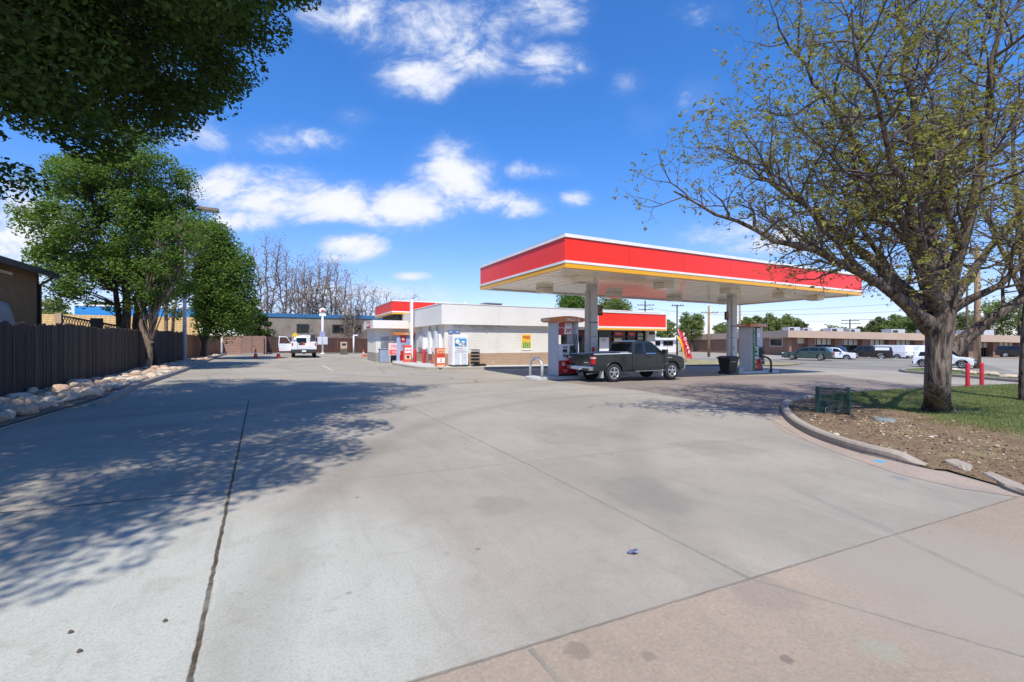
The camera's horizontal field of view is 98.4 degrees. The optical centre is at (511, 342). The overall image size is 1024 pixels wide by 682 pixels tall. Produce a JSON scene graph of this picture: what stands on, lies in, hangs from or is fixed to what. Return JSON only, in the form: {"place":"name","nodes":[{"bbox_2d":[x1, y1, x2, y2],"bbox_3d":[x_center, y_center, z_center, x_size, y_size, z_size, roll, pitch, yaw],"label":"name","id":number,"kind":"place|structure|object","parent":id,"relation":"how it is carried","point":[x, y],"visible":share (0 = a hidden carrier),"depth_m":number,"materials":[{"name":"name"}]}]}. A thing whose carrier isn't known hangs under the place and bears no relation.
{"place":"outdoors","nodes":[
{"label":"outdoors","id":0,"kind":"place"},
{"bbox_2d":[394,361,547,367],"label":"pavement","id":1,"kind":"structure","parent":0,"point":[418,363],"depth_m":28.18,"materials":[{"name":"concrete"}]},
{"bbox_2d":[388,343,396,362],"bbox_3d":[-8.473,0.770,32.460,1.190,1.450,0.083,0,0,-28],"label":"price board","id":2,"kind":"object","parent":1,"relation":"on","point":[392,348],"visible":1,"depth_m":32.26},
{"bbox_2d":[392,332,414,360],"bbox_3d":[-8.043,0.383,33.021,1.700,2.200,0.906,0,0,-28],"label":"vending kiosk","id":3,"kind":"object","parent":1,"relation":"on","point":[400,341],"visible":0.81,"depth_m":32.59,"materials":[{"name":"white metal"}]},
{"bbox_2d":[403,345,410,361],"bbox_3d":[-7.327,0.836,30.906,0.500,1.300,0.419,0,0,-28],"label":"sign stand","id":4,"kind":"object","parent":1,"relation":"on","point":[406,353],"visible":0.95,"depth_m":30.73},
{"bbox_2d":[410,299,413,361],"bbox_3d":[-7.209,-0.756,31.682,0.280,4.642,0.280,0,0,-28],"label":"white pole","id":5,"kind":"object","parent":1,"relation":"on","point":[411,322],"visible":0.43,"depth_m":31.59,"materials":[{"name":"metal"}]},
{"bbox_2d":[435,348,444,366],"bbox_3d":[-4.273,0.939,26.183,0.520,1.200,0.419,0,0,-28],"label":"sign stand","id":6,"kind":"object","parent":1,"relation":"on","point":[439,357],"visible":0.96,"depth_m":26.00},
{"bbox_2d":[448,331,467,366],"bbox_3d":[-3.325,0.359,26.812,0.973,2.160,1.216,0,0,-28],"label":"ice cabinet","id":7,"kind":"object","parent":1,"relation":"on","point":[457,350],"visible":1,"depth_m":26.32,"materials":[{"name":"white metal"}]},
{"bbox_2d":[0,342,1018,496],"bbox_3d":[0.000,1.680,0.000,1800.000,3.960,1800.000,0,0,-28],"label":"ground","id":8,"kind":"structure","parent":0,"point":[334,369],"depth_m":22.79,"materials":[{"name":"concrete"}]},
{"bbox_2d":[0,255,59,324],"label":"neighbour house","id":9,"kind":"structure","parent":8,"relation":"on","point":[20,290],"depth_m":16.37,"materials":[{"name":"brown"}]},
{"bbox_2d":[0,301,15,324],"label":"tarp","id":10,"kind":"object","parent":9,"relation":"hanging from","point":[6,314],"visible":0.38,"depth_m":14.96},
{"bbox_2d":[0,396,103,429],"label":"kerb","id":11,"kind":"structure","parent":8,"relation":"on","point":[36,417],"depth_m":9.08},
{"bbox_2d":[42,297,72,314],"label":"tree","id":12,"kind":"object","parent":8,"relation":"on","point":[53,307],"visible":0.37,"depth_m":61.55,"materials":[{"name":"green plant"}]},
{"bbox_2d":[0,387,123,425],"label":"rock bed","id":13,"kind":"object","parent":8,"relation":"on","point":[51,409],"visible":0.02,"depth_m":9.64,"materials":[{"name":"stone"}]},
{"bbox_2d":[2,399,24,407],"bbox_3d":[-10.559,1.349,9.304,0.392,0.259,0.523,-2,14,-31],"label":"river rock","id":14,"kind":"object","parent":13,"relation":"on","point":[15,402],"visible":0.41,"depth_m":9.29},
{"bbox_2d":[9,404,39,415],"bbox_3d":[-9.784,1.371,8.835,0.387,0.250,0.464,0,0,-13],"label":"river rock","id":15,"kind":"object","parent":13,"relation":"on","point":[25,409],"visible":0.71,"depth_m":8.77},
{"bbox_2d":[17,395,39,403],"bbox_3d":[-10.933,1.367,10.007,0.306,0.316,0.487,0,0,28],"label":"river rock","id":16,"kind":"object","parent":13,"relation":"on","point":[29,399],"visible":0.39,"depth_m":9.93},
{"bbox_2d":[34,402,53,408],"bbox_3d":[-10.198,1.408,9.597,0.307,0.219,0.383,0,0,-35],"label":"river rock","id":17,"kind":"object","parent":13,"relation":"on","point":[45,405],"visible":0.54,"depth_m":9.57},
{"bbox_2d":[47,384,71,391],"bbox_3d":[-12.476,1.313,12.169,0.394,0.320,0.564,0,0,-20],"label":"river rock","id":18,"kind":"object","parent":13,"relation":"on","point":[57,387],"visible":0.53,"depth_m":12.09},
{"bbox_2d":[79,387,94,396],"bbox_3d":[-11.211,1.353,11.658,0.345,0.340,0.516,9,-17,-36],"label":"river rock","id":19,"kind":"object","parent":13,"relation":"on","point":[88,392],"visible":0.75,"depth_m":11.55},
{"bbox_2d":[31,353,220,394],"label":"river rocks","id":20,"kind":"object","parent":13,"relation":"on","point":[179,364],"visible":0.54,"depth_m":22.37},
{"bbox_2d":[113,207,210,366],"bbox_3d":[-16.444,-2.429,20.938,3.727,7.810,3.145,0,0,-28],"label":"tree","id":21,"kind":"object","parent":13,"relation":"on","point":[176,259],"visible":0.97,"depth_m":20.63,"materials":[{"name":"green plant"}]},
{"bbox_2d":[55,313,115,328],"bbox_3d":[-21.997,-0.002,22.925,2.482,2.964,0.240,0,0,-28],"label":"deck rail","id":22,"kind":"object","parent":8,"relation":"on","point":[98,323],"visible":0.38,"depth_m":22.86,"materials":[{"name":"beige"}]},
{"bbox_2d":[0,321,181,396],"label":"board fence","id":23,"kind":"object","parent":8,"relation":"on","point":[41,356],"visible":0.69,"depth_m":13.92,"materials":[{"name":"wood"}]},
{"bbox_2d":[3,124,198,328],"bbox_3d":[-19.735,-4.533,21.402,6.631,12.462,6.596,0,0,9],"label":"tree","id":24,"kind":"object","parent":8,"relation":"on","point":[76,264],"visible":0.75,"depth_m":20.01,"materials":[{"name":"green plant"}]},
{"bbox_2d":[42,304,200,335],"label":"shake roof building","id":25,"kind":"structure","parent":8,"relation":"on","point":[88,312],"depth_m":35.03,"materials":[{"name":"beige"}]},
{"bbox_2d":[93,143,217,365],"bbox_3d":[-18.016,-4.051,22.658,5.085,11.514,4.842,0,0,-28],"label":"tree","id":26,"kind":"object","parent":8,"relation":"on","point":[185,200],"visible":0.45,"depth_m":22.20,"materials":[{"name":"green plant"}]},
{"bbox_2d":[0,0,321,202],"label":"tree","id":27,"kind":"object","parent":8,"relation":"on","point":[97,49],"visible":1,"depth_m":7.65,"materials":[{"name":"green plant"}]},
{"bbox_2d":[96,353,225,405],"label":"kerb","id":28,"kind":"structure","parent":8,"relation":"on","point":[109,398],"depth_m":14.50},
{"bbox_2d":[160,228,212,330],"bbox_3d":[-23.271,-3.586,31.041,3.164,10.572,4.984,0,0,1],"label":"tree","id":29,"kind":"object","parent":8,"relation":"on","point":[177,316],"visible":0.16,"depth_m":30.00,"materials":[{"name":"green plant"}]},
{"bbox_2d":[181,206,218,361],"bbox_3d":[-19.272,-3.452,27.283,1.950,9.797,0.560,0,0,-28],"label":"lot light","id":30,"kind":"object","parent":8,"relation":"on","point":[184,325],"visible":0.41,"depth_m":26.87,"materials":[{"name":"metal"}]},
{"bbox_2d":[187,334,220,357],"bbox_3d":[-25.411,0.359,36.519,0.172,2.043,14.692,0,0,-25],"label":"board fence","id":31,"kind":"object","parent":8,"relation":"on","point":[194,345],"visible":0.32,"depth_m":33.95,"materials":[{"name":"brown wood"}]},
{"bbox_2d":[187,214,263,356],"bbox_3d":[-21.605,-4.142,33.130,5.140,11.032,4.870,0,0,44],"label":"tree","id":32,"kind":"object","parent":8,"relation":"on","point":[223,306],"visible":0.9,"depth_m":32.54,"materials":[{"name":"green plant"}]},
{"bbox_2d":[222,335,266,353],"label":"bin enclosure","id":33,"kind":"object","parent":8,"relation":"on","point":[245,344],"visible":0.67,"depth_m":44.24,"materials":[{"name":"brick"}]},
{"bbox_2d":[242,299,277,336],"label":"bush","id":34,"kind":"object","parent":8,"relation":"on","point":[258,331],"visible":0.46,"depth_m":49.66,"materials":[{"name":"green plant"}]},
{"bbox_2d":[246,228,287,312],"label":"bare tree","id":35,"kind":"object","parent":8,"relation":"on","point":[267,303],"visible":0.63,"depth_m":57.85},
{"bbox_2d":[266,243,308,313],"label":"bare tree","id":36,"kind":"object","parent":8,"relation":"on","point":[284,298],"visible":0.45,"depth_m":59.97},
{"bbox_2d":[278,333,316,356],"bbox_3d":[-19.643,0.218,40.369,3.148,2.260,5.991,0,0,-26],"label":"service truck","id":37,"kind":"object","parent":8,"relation":"on","point":[303,344],"visible":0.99,"depth_m":39.20,"materials":[{"name":"white paint"}]},
{"bbox_2d":[276,252,323,332],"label":"bare tree","id":38,"kind":"object","parent":8,"relation":"on","point":[296,302],"visible":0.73,"depth_m":57.04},
{"bbox_2d":[288,249,342,314],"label":"bare tree","id":39,"kind":"object","parent":8,"relation":"on","point":[315,307],"visible":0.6,"depth_m":58.88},
{"bbox_2d":[267,337,367,352],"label":"board fence","id":40,"kind":"object","parent":8,"relation":"on","point":[360,345],"visible":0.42,"depth_m":52.05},
{"bbox_2d":[256,307,381,346],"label":"warehouse","id":41,"kind":"structure","parent":8,"relation":"on","point":[288,324],"depth_m":56.59,"materials":[{"name":"beige concrete"}]},
{"bbox_2d":[297,324,308,332],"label":"window","id":42,"kind":"structure","parent":41,"relation":"in","point":[302,329],"depth_m":56.01,"materials":[{"name":"black glass"}]},
{"bbox_2d":[332,325,343,332],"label":"window","id":43,"kind":"structure","parent":41,"relation":"in","point":[334,327],"depth_m":57.92,"materials":[{"name":"black glass"}]},
{"bbox_2d":[317,308,327,353],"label":"sign pole","id":44,"kind":"object","parent":8,"relation":"on","point":[322,339],"visible":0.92,"depth_m":48.35,"materials":[{"name":"white metal"}]},
{"bbox_2d":[281,328,367,352],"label":"brush","id":45,"kind":"object","parent":8,"relation":"on","point":[340,336],"visible":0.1,"depth_m":56.15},
{"bbox_2d":[309,254,360,314],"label":"bare tree","id":46,"kind":"object","parent":8,"relation":"on","point":[335,309],"visible":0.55,"depth_m":60.46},
{"bbox_2d":[340,342,346,354],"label":"litter bin","id":47,"kind":"object","parent":8,"relation":"on","point":[343,348],"visible":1,"depth_m":48.35,"materials":[{"name":"beige plastic"}]},
{"bbox_2d":[329,270,367,340],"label":"bare tree","id":48,"kind":"object","parent":8,"relation":"on","point":[353,326],"visible":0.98,"depth_m":58.05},
{"bbox_2d":[353,278,379,315],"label":"bare tree","id":49,"kind":"object","parent":8,"relation":"on","point":[364,310],"visible":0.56,"depth_m":61.94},
{"bbox_2d":[378,348,388,362],"bbox_3d":[-9.387,0.961,32.549,0.820,1.040,0.660,0,0,-28],"label":"litter bin","id":50,"kind":"object","parent":8,"relation":"on","point":[383,356],"visible":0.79,"depth_m":32.25,"materials":[{"name":"grey metal"}]},
{"bbox_2d":[365,286,410,308],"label":"bare tree","id":51,"kind":"object","parent":8,"relation":"on","point":[385,297],"visible":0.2,"depth_m":64.12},
{"bbox_2d":[392,361,547,369],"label":"kerb","id":52,"kind":"structure","parent":8,"relation":"on","point":[457,368],"depth_m":26.44,"materials":[{"name":"concrete"}]},
{"bbox_2d":[0,382,1013,681],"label":"concrete apron","id":53,"kind":"object","parent":8,"relation":"on","point":[320,532],"visible":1,"depth_m":4.12,"materials":[{"name":"concrete"}]},
{"bbox_2d":[364,300,666,365],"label":"convenience store","id":54,"kind":"structure","parent":8,"relation":"on","point":[498,333],"depth_m":30.05,"materials":[{"name":"paint"}]},
{"bbox_2d":[381,337,388,347],"bbox_3d":[-9.602,0.430,33.325,0.600,1.700,0.024,0,0,-28],"label":"grey door","id":55,"kind":"structure","parent":54,"relation":"in","point":[384,340],"depth_m":33.30,"materials":[{"name":"metal"}]},
{"bbox_2d":[578,330,644,350],"bbox_3d":[6.955,0.590,33.153,8.100,2.980,0.115,0,0,-28],"label":"window frame","id":56,"kind":"structure","parent":54,"relation":"in","point":[612,336],"depth_m":33.57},
{"bbox_2d":[554,295,584,308],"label":"tree","id":57,"kind":"object","parent":8,"relation":"on","point":[570,301],"visible":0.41,"depth_m":65.18,"materials":[{"name":"green plant"}]},
{"bbox_2d":[525,372,627,379],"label":"pump island","id":58,"kind":"structure","parent":8,"relation":"on","point":[547,377],"depth_m":19.95,"materials":[{"name":"concrete"}]},
{"bbox_2d":[529,357,543,377],"bbox_3d":[1.088,1.138,19.967,0.124,0.982,1.174,0,0,-28],"label":"hoop bollard","id":59,"kind":"object","parent":58,"relation":"on","point":[541,364],"visible":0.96,"depth_m":19.80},
{"bbox_2d":[541,316,584,375],"bbox_3d":[2.366,0.166,20.539,1.745,2.723,1.108,0,0,-28],"label":"fuel pump","id":60,"kind":"object","parent":58,"relation":"on","point":[558,358],"visible":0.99,"depth_m":20.24,"materials":[{"name":"white plastic"}]},
{"bbox_2d":[598,297,636,311],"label":"tree","id":61,"kind":"object","parent":8,"relation":"on","point":[615,304],"visible":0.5,"depth_m":66.71,"materials":[{"name":"green plant"}]},
{"bbox_2d":[655,338,675,351],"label":"white shed","id":62,"kind":"structure","parent":8,"relation":"on","point":[660,343],"depth_m":85.34,"materials":[{"name":"metal"}]},
{"bbox_2d":[655,319,675,337],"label":"tree","id":63,"kind":"object","parent":8,"relation":"on","point":[670,326],"visible":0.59,"depth_m":87.32,"materials":[{"name":"green plant"}]},
{"bbox_2d":[479,233,861,355],"bbox_3d":[9.331,-1.046,24.329,20.842,5.948,7.890,0,0,-28],"label":"fuel canopy","id":64,"kind":"object","parent":8,"relation":"on","point":[591,269],"visible":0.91,"depth_m":20.63,"materials":[{"name":"red metal"}]},
{"bbox_2d":[672,304,683,354],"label":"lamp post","id":65,"kind":"object","parent":8,"relation":"on","point":[677,305],"visible":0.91,"depth_m":65.89,"materials":[{"name":"white metal"}]},
{"bbox_2d":[678,311,705,351],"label":"tree","id":66,"kind":"object","parent":8,"relation":"on","point":[694,323],"visible":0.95,"depth_m":91.15,"materials":[{"name":"green plant"}]},
{"bbox_2d":[701,306,717,356],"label":"utility pole","id":67,"kind":"object","parent":8,"relation":"on","point":[708,343],"visible":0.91,"depth_m":57.87,"materials":[{"name":"brown wood"}]},
{"bbox_2d":[712,322,725,333],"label":"tree","id":68,"kind":"object","parent":8,"relation":"on","point":[719,328],"visible":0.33,"depth_m":89.65,"materials":[{"name":"green plant"}]},
{"bbox_2d":[716,356,739,373],"bbox_3d":[12.353,1.285,25.336,1.107,1.071,0.880,0,0,-28],"label":"waste bin","id":69,"kind":"object","parent":8,"relation":"on","point":[728,364],"visible":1,"depth_m":25.12,"materials":[{"name":"black plastic"}]},
{"bbox_2d":[679,330,803,354],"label":"brick wing","id":70,"kind":"structure","parent":8,"relation":"on","point":[772,346],"depth_m":84.16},
{"bbox_2d":[770,338,782,346],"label":"window","id":71,"kind":"structure","parent":70,"relation":"in","point":[773,341],"depth_m":71.66,"materials":[{"name":"grey glass"}]},
{"bbox_2d":[725,369,778,373],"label":"pump island","id":72,"kind":"structure","parent":8,"relation":"on","point":[762,371],"depth_m":26.58,"materials":[{"name":"concrete"}]},
{"bbox_2d":[737,323,767,370],"bbox_3d":[14.557,0.283,26.898,1.645,2.832,1.108,0,0,-28],"label":"fuel pump","id":73,"kind":"object","parent":72,"relation":"on","point":[751,352],"visible":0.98,"depth_m":26.62,"materials":[{"name":"white plastic"}]},
{"bbox_2d":[759,312,782,330],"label":"tree","id":74,"kind":"object","parent":8,"relation":"on","point":[774,324],"visible":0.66,"depth_m":95.29,"materials":[{"name":"green plant"}]},
{"bbox_2d":[780,313,803,326],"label":"tree","id":75,"kind":"object","parent":8,"relation":"on","point":[788,321],"visible":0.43,"depth_m":98.78,"materials":[{"name":"green plant"}]},
{"bbox_2d":[780,395,935,469],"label":"kerb","id":76,"kind":"structure","parent":8,"relation":"on","point":[858,446],"depth_m":7.30,"materials":[{"name":"concrete"}]},
{"bbox_2d":[866,316,886,331],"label":"tree","id":77,"kind":"object","parent":8,"relation":"on","point":[874,325],"visible":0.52,"depth_m":99.67,"materials":[{"name":"green plant"}]},
{"bbox_2d":[737,325,1019,356],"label":"office building","id":78,"kind":"structure","parent":8,"relation":"on","point":[850,339],"depth_m":70.22,"materials":[{"name":"brick"}]},
{"bbox_2d":[879,314,906,329],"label":"tree","id":79,"kind":"object","parent":8,"relation":"on","point":[891,323],"visible":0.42,"depth_m":94.82,"materials":[{"name":"green plant"}]},
{"bbox_2d":[766,407,1020,496],"bbox_3d":[5.877,1.745,8.520,1.193,0.022,7.454,0,0,11],"label":"gutter pan","id":80,"kind":"object","parent":8,"relation":"on","point":[775,417],"visible":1,"depth_m":6.14,"materials":[{"name":"concrete"}]},
{"bbox_2d":[780,384,1023,484],"bbox_3d":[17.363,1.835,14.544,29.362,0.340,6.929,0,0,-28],"label":"bare dirt bed","id":81,"kind":"object","parent":8,"relation":"on","point":[954,433],"visible":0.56,"depth_m":8.44,"materials":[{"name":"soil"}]},
{"bbox_2d":[611,0,1023,413],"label":"tree","id":82,"kind":"object","parent":81,"relation":"on","point":[934,306],"visible":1,"depth_m":9.13,"materials":[{"name":"green plant"}]},
{"bbox_2d":[815,386,850,414],"bbox_3d":[7.652,1.434,10.546,0.683,0.740,0.211,0,0,31],"label":"guard","id":83,"kind":"object","parent":81,"relation":"on","point":[818,403],"visible":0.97,"depth_m":10.61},
{"bbox_2d":[873,417,895,421],"bbox_3d":[8.062,1.697,9.558,0.400,0.100,0.400,0,0,-28],"label":"valve cover","id":84,"kind":"object","parent":81,"relation":"on","point":[882,419],"visible":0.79,"depth_m":9.48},
{"bbox_2d":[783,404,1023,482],"bbox_3d":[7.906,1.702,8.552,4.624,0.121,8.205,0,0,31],"label":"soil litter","id":85,"kind":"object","parent":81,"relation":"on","point":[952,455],"visible":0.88,"depth_m":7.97,"materials":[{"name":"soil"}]},
{"bbox_2d":[793,383,1023,435],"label":"grass","id":86,"kind":"structure","parent":81,"relation":"on","point":[977,395],"depth_m":12.87,"materials":[{"name":"plant"}]},
{"bbox_2d":[965,363,969,386],"bbox_3d":[19.137,1.425,18.546,0.216,1.120,0.216,0,0,-28],"label":"bollard","id":87,"kind":"object","parent":86,"relation":"on","point":[967,374],"visible":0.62,"depth_m":18.50,"materials":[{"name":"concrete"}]},
{"bbox_2d":[979,362,983,384],"bbox_3d":[20.652,1.446,19.414,0.216,1.120,0.216,0,0,-28],"label":"bollard","id":88,"kind":"object","parent":86,"relation":"on","point":[981,373],"visible":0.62,"depth_m":19.37,"materials":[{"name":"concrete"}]},
{"bbox_2d":[944,458,971,471],"bbox_3d":[6.261,1.749,6.177,0.267,0.154,0.666,0,0,19],"label":"kerb chunk","id":89,"kind":"object","parent":81,"relation":"on","point":[959,464],"visible":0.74,"depth_m":6.09,"materials":[{"name":"concrete"}]},
{"bbox_2d":[944,86,1023,400],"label":"tree","id":90,"kind":"object","parent":81,"relation":"on","point":[1021,372],"visible":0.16,"depth_m":14.07,"materials":[{"name":"green plant"}]},
{"bbox_2d":[982,471,1023,495],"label":"kerb chunk","id":91,"kind":"object","parent":81,"relation":"on","point":[1007,484],"visible":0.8,"depth_m":5.34,"materials":[{"name":"concrete"}]},
{"bbox_2d":[896,315,917,332],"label":"tree","id":92,"kind":"object","parent":8,"relation":"on","point":[910,326],"visible":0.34,"depth_m":90.84,"materials":[{"name":"green plant"}]},
{"bbox_2d":[899,367,1017,382],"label":"kerb","id":93,"kind":"structure","parent":8,"relation":"on","point":[971,376],"depth_m":24.56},
{"bbox_2d":[904,368,1017,378],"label":"island turf","id":94,"kind":"structure","parent":8,"relation":"on","point":[953,372],"depth_m":27.23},
{"bbox_2d":[956,311,973,329],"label":"tree","id":95,"kind":"object","parent":8,"relation":"on","point":[961,320],"visible":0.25,"depth_m":86.06,"materials":[{"name":"green plant"}]},
{"bbox_2d":[965,288,968,356],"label":"utility pole","id":96,"kind":"object","parent":8,"relation":"on","point":[967,352],"visible":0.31,"depth_m":51.91,"materials":[{"name":"brown wood"}]},
{"bbox_2d":[973,246,984,368],"bbox_3d":[38.103,-2.691,36.038,0.799,10.271,0.459,0,0,-13],"label":"utility pole","id":97,"kind":"object","parent":8,"relation":"on","point":[977,340],"visible":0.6,"depth_m":35.87,"materials":[{"name":"brown wood"}]},
{"bbox_2d":[964,299,1015,334],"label":"tree","id":98,"kind":"object","parent":8,"relation":"on","point":[988,308],"visible":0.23,"depth_m":88.64,"materials":[{"name":"green plant"}]},
{"bbox_2d":[995,296,1021,335],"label":"tree","id":99,"kind":"object","parent":8,"relation":"on","point":[1016,322],"visible":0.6,"depth_m":86.39,"materials":[{"name":"green plant"}]},
{"bbox_2d":[0,0,1023,342],"label":"sky","id":100,"kind":"structure","parent":0,"point":[422,145],"materials":[{"name":"blue"}]},
{"bbox_2d":[407,496,1023,681],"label":"pavement","id":101,"kind":"structure","parent":0,"point":[941,600],"depth_m":2.62,"materials":[{"name":"concrete"}]},
{"bbox_2d":[684,359,802,364],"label":"parkway grass","id":102,"kind":"structure","parent":0,"point":[702,362],"depth_m":39.33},
{"bbox_2d":[557,375,987,416],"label":"driveway","id":103,"kind":"structure","parent":0,"point":[760,395],"depth_m":17.93,"materials":[{"name":"concrete"}]},
{"bbox_2d":[567,340,684,381],"bbox_3d":[5.294,0.807,20.338,5.516,1.829,2.341,0,0,-26],"label":"pickup truck","id":104,"kind":"object","parent":103,"relation":"on","point":[645,358],"visible":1,"depth_m":19.61,"materials":[{"name":"grey paint"}]},
{"bbox_2d":[684,357,1017,374],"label":"road","id":105,"kind":"structure","parent":0,"point":[888,363],"depth_m":41.47,"materials":[{"name":"asphalt"}]},
{"bbox_2d":[678,329,692,361],"bbox_3d":[15.687,0.308,39.925,1.391,3.064,0.273,0,0,0],"label":"feather flag","id":106,"kind":"object","parent":105,"relation":"on","point":[687,351],"visible":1,"depth_m":40.00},
{"bbox_2d":[781,347,834,359],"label":"parked car","id":107,"kind":"object","parent":105,"relation":"on","point":[821,353],"visible":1,"depth_m":49.03,"materials":[{"name":"teal paint"}]},
{"bbox_2d":[829,347,857,358],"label":"parked car","id":108,"kind":"object","parent":105,"relation":"on","point":[841,353],"visible":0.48,"depth_m":54.90,"materials":[{"name":"white paint"}]},
{"bbox_2d":[848,346,893,358],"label":"parked truck","id":109,"kind":"object","parent":105,"relation":"on","point":[868,351],"visible":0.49,"depth_m":58.78,"materials":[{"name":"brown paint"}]},
{"bbox_2d":[874,345,913,357],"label":"parked van","id":110,"kind":"object","parent":105,"relation":"on","point":[903,351],"visible":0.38,"depth_m":60.73,"materials":[{"name":"white paint"}]},
{"bbox_2d":[912,351,977,368],"bbox_3d":[36.192,1.426,37.003,1.980,1.395,3.789,0,0,-37],"label":"car","id":111,"kind":"object","parent":105,"relation":"on","point":[918,358],"visible":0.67,"depth_m":35.96,"materials":[{"name":"white paint"}]},
{"bbox_2d":[995,346,1019,356],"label":"parked car","id":112,"kind":"object","parent":105,"relation":"on","point":[1004,351],"visible":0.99,"depth_m":66.23,"materials":[{"name":"black paint"}]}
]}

